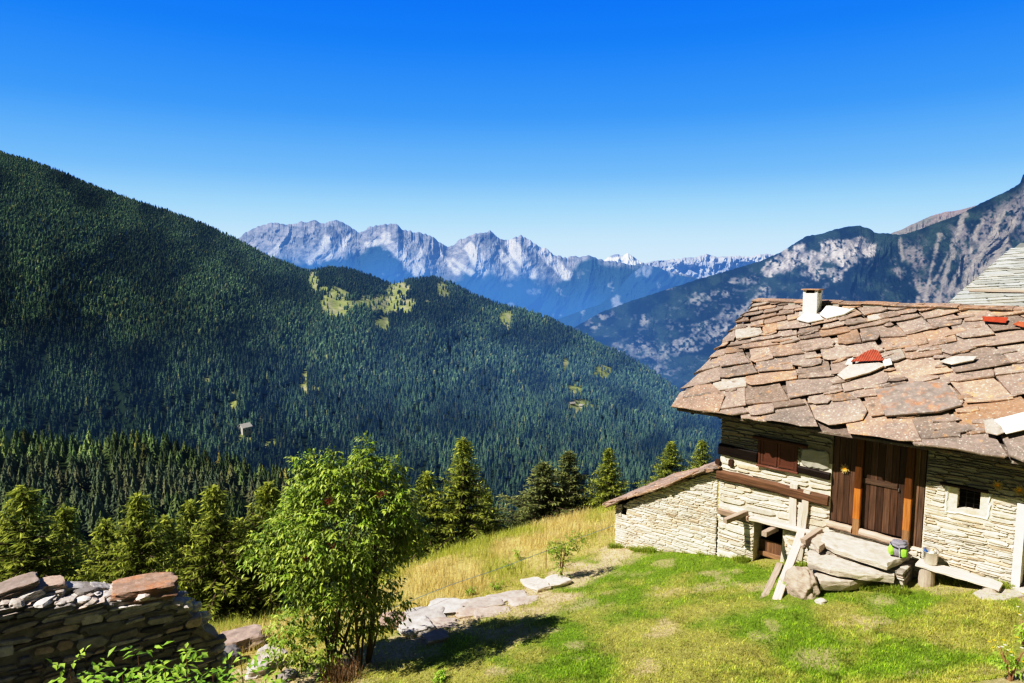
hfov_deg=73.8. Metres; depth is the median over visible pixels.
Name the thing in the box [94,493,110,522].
conifer tree
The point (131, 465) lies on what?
conifer tree
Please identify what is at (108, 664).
sapling
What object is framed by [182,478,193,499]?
conifer tree
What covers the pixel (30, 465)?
conifer tree
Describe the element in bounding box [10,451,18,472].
conifer tree
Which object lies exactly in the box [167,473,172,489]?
conifer tree
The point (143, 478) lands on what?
conifer tree
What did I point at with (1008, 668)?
flowering plant
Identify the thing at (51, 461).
conifer tree
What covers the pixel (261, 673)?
stone
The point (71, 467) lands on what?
conifer tree
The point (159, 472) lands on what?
conifer tree
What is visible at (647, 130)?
sky
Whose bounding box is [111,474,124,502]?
conifer tree
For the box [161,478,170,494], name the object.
conifer tree
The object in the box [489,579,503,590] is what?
weed
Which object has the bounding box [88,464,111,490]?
conifer tree
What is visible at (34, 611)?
stone
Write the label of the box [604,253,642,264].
snowy mountain
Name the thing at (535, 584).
stone slab
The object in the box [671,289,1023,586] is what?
stone house
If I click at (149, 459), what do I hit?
conifer tree
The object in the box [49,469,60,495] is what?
conifer tree
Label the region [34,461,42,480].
conifer tree
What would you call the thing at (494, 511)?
larch tree
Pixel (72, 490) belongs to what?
conifer tree
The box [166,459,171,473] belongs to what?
conifer tree
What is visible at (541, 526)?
meadow grass
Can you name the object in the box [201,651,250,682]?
sapling
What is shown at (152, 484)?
conifer tree
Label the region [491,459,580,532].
conifer tree
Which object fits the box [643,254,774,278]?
pale mountain ridge
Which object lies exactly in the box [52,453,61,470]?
conifer tree
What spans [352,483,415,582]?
larch tree
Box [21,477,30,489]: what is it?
conifer tree
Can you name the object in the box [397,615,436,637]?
stone
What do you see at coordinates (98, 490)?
conifer tree
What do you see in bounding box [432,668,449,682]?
weed
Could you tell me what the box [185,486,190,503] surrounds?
conifer tree
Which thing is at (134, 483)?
conifer tree
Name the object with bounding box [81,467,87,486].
conifer tree
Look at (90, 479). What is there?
conifer tree
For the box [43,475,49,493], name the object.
conifer tree
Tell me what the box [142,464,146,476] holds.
conifer tree
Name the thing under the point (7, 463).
conifer tree
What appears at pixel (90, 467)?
conifer tree
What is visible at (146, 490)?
conifer tree
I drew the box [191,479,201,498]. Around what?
conifer tree
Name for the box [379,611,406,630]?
stone
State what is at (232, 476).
conifer tree
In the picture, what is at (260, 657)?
stone
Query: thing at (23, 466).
conifer tree
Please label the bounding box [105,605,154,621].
stone
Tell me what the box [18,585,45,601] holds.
stone
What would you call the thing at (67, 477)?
conifer tree
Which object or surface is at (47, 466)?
conifer tree
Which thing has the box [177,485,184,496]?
conifer tree
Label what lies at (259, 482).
conifer tree
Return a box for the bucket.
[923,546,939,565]
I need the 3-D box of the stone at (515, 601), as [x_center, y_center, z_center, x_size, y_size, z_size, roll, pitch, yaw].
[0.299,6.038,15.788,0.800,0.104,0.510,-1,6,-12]
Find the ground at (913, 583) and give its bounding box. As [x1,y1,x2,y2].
[231,481,1023,682]
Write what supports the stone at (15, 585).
on the ruined wall
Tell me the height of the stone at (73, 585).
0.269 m
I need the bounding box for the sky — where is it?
[0,0,1023,262]
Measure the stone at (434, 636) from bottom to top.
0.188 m
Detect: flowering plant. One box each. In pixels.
[987,636,1023,681]
[1013,606,1023,644]
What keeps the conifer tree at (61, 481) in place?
on the wooded spur
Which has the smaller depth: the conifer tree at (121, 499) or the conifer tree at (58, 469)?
the conifer tree at (121, 499)
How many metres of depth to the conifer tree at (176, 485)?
304.90 m
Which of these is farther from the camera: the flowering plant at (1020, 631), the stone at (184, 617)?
the stone at (184, 617)
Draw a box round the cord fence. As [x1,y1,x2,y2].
[384,526,611,616]
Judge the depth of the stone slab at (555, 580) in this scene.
16.77 m
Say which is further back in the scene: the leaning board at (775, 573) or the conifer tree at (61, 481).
the conifer tree at (61, 481)
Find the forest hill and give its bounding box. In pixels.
[0,168,696,525]
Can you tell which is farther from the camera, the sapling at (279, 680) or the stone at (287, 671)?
the stone at (287, 671)
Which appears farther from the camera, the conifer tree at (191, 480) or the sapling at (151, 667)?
the conifer tree at (191, 480)
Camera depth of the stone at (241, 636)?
14.87 m
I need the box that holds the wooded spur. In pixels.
[0,451,367,591]
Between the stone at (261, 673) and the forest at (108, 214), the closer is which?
the stone at (261, 673)
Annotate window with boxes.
[752,435,807,473]
[940,482,991,520]
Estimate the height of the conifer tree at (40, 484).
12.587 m
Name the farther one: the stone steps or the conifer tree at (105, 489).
the conifer tree at (105, 489)
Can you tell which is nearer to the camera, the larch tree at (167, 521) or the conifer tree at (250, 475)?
the larch tree at (167, 521)
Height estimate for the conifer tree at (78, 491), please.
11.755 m
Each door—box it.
[758,538,781,559]
[861,440,906,536]
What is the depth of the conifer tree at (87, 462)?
358.31 m
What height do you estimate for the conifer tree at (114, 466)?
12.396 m
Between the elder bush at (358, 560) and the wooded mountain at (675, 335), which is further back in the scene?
the wooded mountain at (675, 335)
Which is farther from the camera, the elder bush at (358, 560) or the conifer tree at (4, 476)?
the conifer tree at (4, 476)
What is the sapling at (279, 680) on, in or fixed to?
on the ground at (913, 583)
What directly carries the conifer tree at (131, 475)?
on the wooded spur
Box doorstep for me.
[1009,582,1023,592]
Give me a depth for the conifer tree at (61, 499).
270.39 m
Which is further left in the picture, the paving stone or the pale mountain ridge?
the pale mountain ridge
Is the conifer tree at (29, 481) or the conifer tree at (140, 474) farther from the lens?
the conifer tree at (140, 474)
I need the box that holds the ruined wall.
[0,582,231,682]
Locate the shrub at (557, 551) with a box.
[545,528,588,577]
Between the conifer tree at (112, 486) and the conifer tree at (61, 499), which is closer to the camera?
the conifer tree at (61, 499)
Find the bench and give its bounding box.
[915,558,1002,592]
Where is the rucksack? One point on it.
(899, 548)
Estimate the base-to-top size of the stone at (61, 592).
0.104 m
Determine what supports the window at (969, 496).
in the stone house at (911, 415)
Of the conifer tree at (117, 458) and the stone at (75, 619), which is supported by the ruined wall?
the stone at (75, 619)
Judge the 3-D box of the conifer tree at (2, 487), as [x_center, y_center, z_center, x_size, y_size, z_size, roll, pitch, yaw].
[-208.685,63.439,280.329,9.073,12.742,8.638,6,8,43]
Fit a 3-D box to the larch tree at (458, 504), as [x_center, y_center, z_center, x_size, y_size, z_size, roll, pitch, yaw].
[-1.777,7.901,28.366,6.460,8.044,6.427,-3,7,-28]
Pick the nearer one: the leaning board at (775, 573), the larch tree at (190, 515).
the leaning board at (775, 573)
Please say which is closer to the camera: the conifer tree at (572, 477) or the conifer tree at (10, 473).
the conifer tree at (572, 477)
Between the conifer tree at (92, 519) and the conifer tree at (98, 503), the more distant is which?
the conifer tree at (98, 503)
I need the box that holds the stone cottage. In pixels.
[237,422,252,435]
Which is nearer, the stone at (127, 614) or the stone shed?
the stone at (127, 614)
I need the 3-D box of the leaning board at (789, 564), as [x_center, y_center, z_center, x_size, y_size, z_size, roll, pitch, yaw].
[6.035,4.841,14.834,0.184,0.837,2.248,4,7,35]
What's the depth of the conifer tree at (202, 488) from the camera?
328.21 m
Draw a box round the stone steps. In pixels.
[782,530,913,599]
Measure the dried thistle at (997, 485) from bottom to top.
0.256 m
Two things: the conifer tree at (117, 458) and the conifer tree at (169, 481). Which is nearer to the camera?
the conifer tree at (169, 481)
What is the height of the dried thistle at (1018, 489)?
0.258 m
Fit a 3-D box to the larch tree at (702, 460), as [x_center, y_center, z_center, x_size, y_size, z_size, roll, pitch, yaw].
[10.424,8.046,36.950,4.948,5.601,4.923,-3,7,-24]
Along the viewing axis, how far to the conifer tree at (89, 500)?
264.73 m
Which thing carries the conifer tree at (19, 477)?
on the wooded spur
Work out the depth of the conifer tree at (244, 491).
352.74 m
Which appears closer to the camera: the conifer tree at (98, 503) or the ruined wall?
the ruined wall
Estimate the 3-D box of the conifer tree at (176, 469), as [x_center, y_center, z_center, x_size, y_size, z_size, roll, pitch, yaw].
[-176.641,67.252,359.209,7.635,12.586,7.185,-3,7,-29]
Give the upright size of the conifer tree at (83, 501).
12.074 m
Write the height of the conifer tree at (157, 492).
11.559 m
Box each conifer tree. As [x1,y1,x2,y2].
[0,469,11,491]
[0,481,3,498]
[0,481,9,509]
[5,458,14,474]
[7,465,20,484]
[8,452,17,475]
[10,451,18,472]
[16,452,27,477]
[16,468,22,483]
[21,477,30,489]
[26,463,38,481]
[27,474,36,487]
[31,464,37,486]
[34,454,39,465]
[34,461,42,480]
[35,476,46,500]
[38,459,45,481]
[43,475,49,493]
[44,454,55,475]
[45,457,51,471]
[47,479,59,508]
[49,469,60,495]
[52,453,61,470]
[54,461,63,479]
[56,488,65,515]
[57,470,67,488]
[64,468,69,484]
[65,455,74,470]
[66,472,81,496]
[68,465,88,491]
[69,461,72,480]
[69,485,74,502]
[71,486,81,505]
[72,461,76,475]
[72,492,78,508]
[76,490,87,515]
[77,454,85,473]
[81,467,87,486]
[81,503,90,539]
[85,456,88,472]
[85,466,89,480]
[85,496,91,516]
[85,503,101,540]
[86,463,96,490]
[88,461,91,472]
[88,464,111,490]
[89,480,95,501]
[90,451,95,466]
[91,469,109,490]
[93,483,105,506]
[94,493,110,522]
[98,452,108,472]
[99,487,105,505]
[102,476,110,498]
[103,468,110,485]
[104,494,112,513]
[107,484,118,513]
[109,458,118,483]
[110,479,115,500]
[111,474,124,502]
[113,487,127,519]
[115,450,119,468]
[115,467,123,487]
[118,458,123,477]
[122,460,136,481]
[122,471,130,493]
[124,450,130,464]
[124,485,129,501]
[129,458,136,474]
[129,468,139,489]
[129,477,138,495]
[137,462,142,483]
[139,473,148,491]
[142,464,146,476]
[142,478,150,501]
[145,456,154,470]
[146,463,155,480]
[148,490,161,508]
[150,474,161,493]
[154,484,161,501]
[155,464,162,480]
[156,477,162,494]
[160,461,163,475]
[160,483,168,508]
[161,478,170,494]
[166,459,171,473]
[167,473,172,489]
[170,484,175,496]
[173,458,179,474]
[173,478,178,491]
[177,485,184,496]
[178,474,182,488]
[180,464,188,479]
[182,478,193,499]
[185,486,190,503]
[188,468,195,493]
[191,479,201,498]
[197,462,205,487]
[199,480,204,495]
[203,471,208,490]
[205,469,214,488]
[213,468,227,492]
[217,478,223,496]
[219,470,229,494]
[226,465,239,486]
[227,475,231,489]
[240,480,247,496]
[245,478,255,502]
[246,470,252,491]
[251,490,257,511]
[256,473,263,496]
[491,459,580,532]
[507,450,598,523]
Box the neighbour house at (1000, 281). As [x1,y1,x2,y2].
[948,243,1023,305]
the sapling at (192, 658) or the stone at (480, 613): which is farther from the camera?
the stone at (480, 613)
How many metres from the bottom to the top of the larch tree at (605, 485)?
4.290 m
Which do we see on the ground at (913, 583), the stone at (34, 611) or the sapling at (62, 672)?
the sapling at (62, 672)
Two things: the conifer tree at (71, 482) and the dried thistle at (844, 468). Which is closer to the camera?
the dried thistle at (844, 468)
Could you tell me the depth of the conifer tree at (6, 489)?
274.97 m
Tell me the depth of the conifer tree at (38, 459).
347.42 m
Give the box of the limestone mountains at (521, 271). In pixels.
[239,220,697,319]
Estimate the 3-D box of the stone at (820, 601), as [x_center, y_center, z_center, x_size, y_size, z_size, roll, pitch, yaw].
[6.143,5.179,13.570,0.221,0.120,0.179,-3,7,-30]
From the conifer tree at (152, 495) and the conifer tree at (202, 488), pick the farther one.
the conifer tree at (202, 488)
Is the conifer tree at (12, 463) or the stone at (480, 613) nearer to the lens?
the stone at (480, 613)
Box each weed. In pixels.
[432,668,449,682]
[465,586,476,594]
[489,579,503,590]
[512,548,522,558]
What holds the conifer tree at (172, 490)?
on the wooded spur
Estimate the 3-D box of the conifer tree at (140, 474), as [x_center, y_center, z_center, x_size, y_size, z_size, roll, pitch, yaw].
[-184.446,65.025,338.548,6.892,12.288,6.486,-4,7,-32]
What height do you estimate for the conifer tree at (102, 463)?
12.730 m
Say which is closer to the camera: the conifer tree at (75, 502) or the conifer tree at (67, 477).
the conifer tree at (75, 502)
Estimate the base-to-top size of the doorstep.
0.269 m
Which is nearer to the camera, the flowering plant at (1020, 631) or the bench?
the flowering plant at (1020, 631)
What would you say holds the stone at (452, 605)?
on the ground at (913, 583)
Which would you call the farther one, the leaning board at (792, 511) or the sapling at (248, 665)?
the leaning board at (792, 511)
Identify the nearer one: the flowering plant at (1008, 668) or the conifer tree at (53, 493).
the flowering plant at (1008, 668)
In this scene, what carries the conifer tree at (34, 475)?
on the wooded spur
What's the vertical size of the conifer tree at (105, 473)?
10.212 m
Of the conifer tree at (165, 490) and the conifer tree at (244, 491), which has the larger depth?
the conifer tree at (244, 491)
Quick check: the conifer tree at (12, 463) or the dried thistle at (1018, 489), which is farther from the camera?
the conifer tree at (12, 463)
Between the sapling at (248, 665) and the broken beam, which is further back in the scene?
the broken beam
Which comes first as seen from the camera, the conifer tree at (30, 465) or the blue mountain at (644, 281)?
the conifer tree at (30, 465)
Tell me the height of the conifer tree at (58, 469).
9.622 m
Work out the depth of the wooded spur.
325.64 m
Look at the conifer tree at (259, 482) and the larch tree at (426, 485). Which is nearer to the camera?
the larch tree at (426, 485)
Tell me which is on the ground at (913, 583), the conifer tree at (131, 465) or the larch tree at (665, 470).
the larch tree at (665, 470)
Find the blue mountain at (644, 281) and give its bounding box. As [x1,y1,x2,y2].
[556,265,694,327]
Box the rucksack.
[888,539,908,557]
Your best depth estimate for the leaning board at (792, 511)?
15.88 m
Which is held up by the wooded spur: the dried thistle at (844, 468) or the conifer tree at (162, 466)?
the conifer tree at (162, 466)
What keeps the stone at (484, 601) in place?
on the ground at (913, 583)
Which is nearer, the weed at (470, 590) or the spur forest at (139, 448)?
the weed at (470, 590)
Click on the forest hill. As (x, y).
(334, 304)
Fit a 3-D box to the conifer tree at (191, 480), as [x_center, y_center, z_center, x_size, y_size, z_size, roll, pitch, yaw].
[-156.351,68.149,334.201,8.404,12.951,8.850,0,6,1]
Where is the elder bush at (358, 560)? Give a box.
[235,430,436,682]
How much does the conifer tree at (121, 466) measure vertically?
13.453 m
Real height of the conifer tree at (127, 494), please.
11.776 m
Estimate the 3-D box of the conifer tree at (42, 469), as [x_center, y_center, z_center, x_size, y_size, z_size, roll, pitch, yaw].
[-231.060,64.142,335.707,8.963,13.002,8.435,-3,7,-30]
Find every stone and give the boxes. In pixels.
[0,572,39,600]
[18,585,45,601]
[30,605,51,615]
[39,575,67,592]
[41,588,65,596]
[62,607,107,624]
[64,581,82,595]
[70,581,99,596]
[90,582,109,590]
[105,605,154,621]
[110,572,178,605]
[125,596,177,619]
[163,613,188,625]
[190,622,217,646]
[220,624,264,651]
[224,644,240,665]
[245,661,268,679]
[251,644,287,669]
[277,668,297,682]
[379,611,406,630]
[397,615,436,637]
[405,606,446,618]
[420,628,448,644]
[429,598,469,615]
[429,617,458,628]
[455,607,485,618]
[461,596,504,607]
[474,606,510,619]
[485,590,527,601]
[508,595,538,606]
[814,598,826,604]
[972,588,1023,600]
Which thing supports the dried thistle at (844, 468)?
attached to the stone house at (911, 415)
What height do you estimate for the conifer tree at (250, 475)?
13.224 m
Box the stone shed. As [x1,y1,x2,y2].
[602,462,721,554]
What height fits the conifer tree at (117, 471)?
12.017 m
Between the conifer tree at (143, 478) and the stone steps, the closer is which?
the stone steps
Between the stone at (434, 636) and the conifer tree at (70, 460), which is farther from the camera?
the conifer tree at (70, 460)
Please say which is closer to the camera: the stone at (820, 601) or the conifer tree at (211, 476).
the stone at (820, 601)
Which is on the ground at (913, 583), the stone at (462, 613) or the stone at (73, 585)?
the stone at (462, 613)
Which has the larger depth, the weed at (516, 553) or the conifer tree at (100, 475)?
the conifer tree at (100, 475)
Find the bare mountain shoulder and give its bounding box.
[891,205,976,234]
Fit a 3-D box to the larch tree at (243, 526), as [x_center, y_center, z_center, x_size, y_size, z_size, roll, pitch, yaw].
[-10.280,9.921,26.267,6.625,6.547,6.292,0,6,0]
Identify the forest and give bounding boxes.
[0,150,721,538]
[0,427,396,556]
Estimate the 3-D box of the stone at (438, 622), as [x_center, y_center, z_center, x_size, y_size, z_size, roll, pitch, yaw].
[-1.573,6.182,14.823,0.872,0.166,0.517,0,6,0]
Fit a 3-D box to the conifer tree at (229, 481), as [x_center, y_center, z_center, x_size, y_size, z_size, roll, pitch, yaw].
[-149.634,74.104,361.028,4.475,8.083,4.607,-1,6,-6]
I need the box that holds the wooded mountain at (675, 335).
[574,174,1023,422]
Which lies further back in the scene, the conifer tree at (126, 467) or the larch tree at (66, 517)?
the conifer tree at (126, 467)
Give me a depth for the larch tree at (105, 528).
24.68 m
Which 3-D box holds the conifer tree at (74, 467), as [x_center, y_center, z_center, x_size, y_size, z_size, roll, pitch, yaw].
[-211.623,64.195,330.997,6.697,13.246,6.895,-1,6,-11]
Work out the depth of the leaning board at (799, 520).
15.74 m
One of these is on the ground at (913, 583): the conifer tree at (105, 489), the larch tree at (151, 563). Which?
the larch tree at (151, 563)
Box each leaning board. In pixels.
[760,562,782,597]
[772,530,804,599]
[780,530,784,561]
[789,483,797,537]
[796,502,801,555]
[797,490,810,560]
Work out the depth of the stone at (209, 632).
11.65 m
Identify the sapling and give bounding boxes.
[46,645,98,682]
[81,646,115,682]
[95,667,152,682]
[111,641,172,682]
[138,654,201,682]
[152,642,213,682]
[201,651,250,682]
[206,652,270,682]
[247,656,291,682]
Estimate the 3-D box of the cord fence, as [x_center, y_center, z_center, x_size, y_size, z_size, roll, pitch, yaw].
[0.001,5.906,17.445,7.415,0.694,0.184,-5,8,-39]
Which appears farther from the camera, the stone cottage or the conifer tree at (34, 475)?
the stone cottage
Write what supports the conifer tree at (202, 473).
on the wooded spur
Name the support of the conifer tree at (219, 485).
on the wooded spur
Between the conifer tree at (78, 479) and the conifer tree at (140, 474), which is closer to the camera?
the conifer tree at (78, 479)
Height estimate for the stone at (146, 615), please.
0.145 m
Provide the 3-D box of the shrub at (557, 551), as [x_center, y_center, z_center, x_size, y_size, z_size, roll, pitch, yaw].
[1.407,5.397,17.221,1.187,1.285,0.830,0,6,0]
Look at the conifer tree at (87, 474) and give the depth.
339.15 m
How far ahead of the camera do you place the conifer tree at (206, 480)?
344.07 m
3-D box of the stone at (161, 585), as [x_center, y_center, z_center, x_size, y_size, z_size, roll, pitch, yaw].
[-6.120,4.114,11.344,1.043,0.269,0.716,-3,7,-27]
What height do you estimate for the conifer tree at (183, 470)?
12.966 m
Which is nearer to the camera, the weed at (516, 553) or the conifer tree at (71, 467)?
the weed at (516, 553)
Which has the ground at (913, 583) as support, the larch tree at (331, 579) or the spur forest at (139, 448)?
the larch tree at (331, 579)
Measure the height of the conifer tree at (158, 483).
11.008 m
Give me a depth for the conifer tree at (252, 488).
344.18 m
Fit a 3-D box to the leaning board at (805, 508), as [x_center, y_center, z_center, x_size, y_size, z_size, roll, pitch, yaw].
[6.710,4.252,15.743,0.116,1.715,0.313,-2,7,-20]
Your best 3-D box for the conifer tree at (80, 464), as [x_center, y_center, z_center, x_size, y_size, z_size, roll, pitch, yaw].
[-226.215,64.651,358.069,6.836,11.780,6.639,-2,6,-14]
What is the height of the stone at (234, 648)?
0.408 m
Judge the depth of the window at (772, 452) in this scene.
16.02 m
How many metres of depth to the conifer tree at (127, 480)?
300.92 m
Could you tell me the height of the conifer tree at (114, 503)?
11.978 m
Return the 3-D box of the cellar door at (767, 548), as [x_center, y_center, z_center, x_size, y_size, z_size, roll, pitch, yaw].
[6.373,5.099,16.642,0.720,0.421,0.113,6,8,42]
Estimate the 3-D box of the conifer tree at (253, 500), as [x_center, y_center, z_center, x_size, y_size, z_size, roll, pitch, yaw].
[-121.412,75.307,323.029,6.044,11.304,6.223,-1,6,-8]
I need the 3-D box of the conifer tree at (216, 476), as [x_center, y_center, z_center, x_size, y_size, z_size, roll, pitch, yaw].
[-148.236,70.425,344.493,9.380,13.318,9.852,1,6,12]
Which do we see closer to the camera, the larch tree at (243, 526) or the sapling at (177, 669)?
the sapling at (177, 669)
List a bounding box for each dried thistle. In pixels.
[841,463,848,473]
[991,480,1004,490]
[1013,484,1023,496]
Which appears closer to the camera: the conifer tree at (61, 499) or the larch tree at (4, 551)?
the larch tree at (4, 551)
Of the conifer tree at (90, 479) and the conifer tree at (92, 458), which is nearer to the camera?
the conifer tree at (90, 479)
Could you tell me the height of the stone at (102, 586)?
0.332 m
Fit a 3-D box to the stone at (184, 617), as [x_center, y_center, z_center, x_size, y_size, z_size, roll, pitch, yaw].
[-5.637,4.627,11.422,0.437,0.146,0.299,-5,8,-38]
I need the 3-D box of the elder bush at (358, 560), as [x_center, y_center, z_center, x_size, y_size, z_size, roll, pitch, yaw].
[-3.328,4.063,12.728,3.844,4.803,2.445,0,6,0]
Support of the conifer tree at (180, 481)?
on the wooded spur
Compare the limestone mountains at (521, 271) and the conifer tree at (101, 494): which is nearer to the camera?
the conifer tree at (101, 494)
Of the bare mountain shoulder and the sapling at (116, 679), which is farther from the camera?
the bare mountain shoulder
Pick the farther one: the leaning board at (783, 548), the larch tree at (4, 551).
the larch tree at (4, 551)
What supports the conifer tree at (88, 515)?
on the wooded spur
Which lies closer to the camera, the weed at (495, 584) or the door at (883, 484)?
the door at (883, 484)
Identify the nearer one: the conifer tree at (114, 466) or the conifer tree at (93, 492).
the conifer tree at (93, 492)
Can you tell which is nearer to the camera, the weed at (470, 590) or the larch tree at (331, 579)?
the weed at (470, 590)
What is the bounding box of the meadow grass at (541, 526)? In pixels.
[209,502,615,666]
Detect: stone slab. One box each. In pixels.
[520,577,550,592]
[545,574,571,587]
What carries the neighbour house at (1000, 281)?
on the ground at (913, 583)
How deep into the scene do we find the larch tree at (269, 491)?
24.49 m
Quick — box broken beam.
[801,541,810,548]
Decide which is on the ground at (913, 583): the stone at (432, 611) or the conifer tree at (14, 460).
the stone at (432, 611)
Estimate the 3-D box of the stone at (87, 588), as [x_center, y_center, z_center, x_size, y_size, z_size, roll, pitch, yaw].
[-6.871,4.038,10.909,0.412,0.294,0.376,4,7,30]
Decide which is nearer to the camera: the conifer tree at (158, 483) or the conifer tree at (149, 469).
the conifer tree at (158, 483)
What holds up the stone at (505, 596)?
on the ground at (913, 583)
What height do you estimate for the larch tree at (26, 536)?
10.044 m
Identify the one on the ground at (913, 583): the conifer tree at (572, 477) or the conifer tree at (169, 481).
the conifer tree at (572, 477)
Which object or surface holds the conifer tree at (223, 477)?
on the wooded spur
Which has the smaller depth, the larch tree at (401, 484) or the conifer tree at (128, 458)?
the larch tree at (401, 484)
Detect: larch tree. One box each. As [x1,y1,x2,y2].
[0,484,94,581]
[0,516,24,577]
[42,504,106,581]
[64,517,136,581]
[87,490,211,619]
[147,514,209,592]
[159,484,297,626]
[167,498,221,595]
[197,479,335,623]
[223,517,291,615]
[280,491,360,612]
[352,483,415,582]
[369,470,469,577]
[407,436,518,561]
[457,492,510,540]
[574,448,630,513]
[632,441,691,485]
[681,439,719,480]
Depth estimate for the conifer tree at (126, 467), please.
336.55 m
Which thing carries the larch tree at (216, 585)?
on the ground at (913, 583)
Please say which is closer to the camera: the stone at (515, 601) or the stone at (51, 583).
the stone at (51, 583)

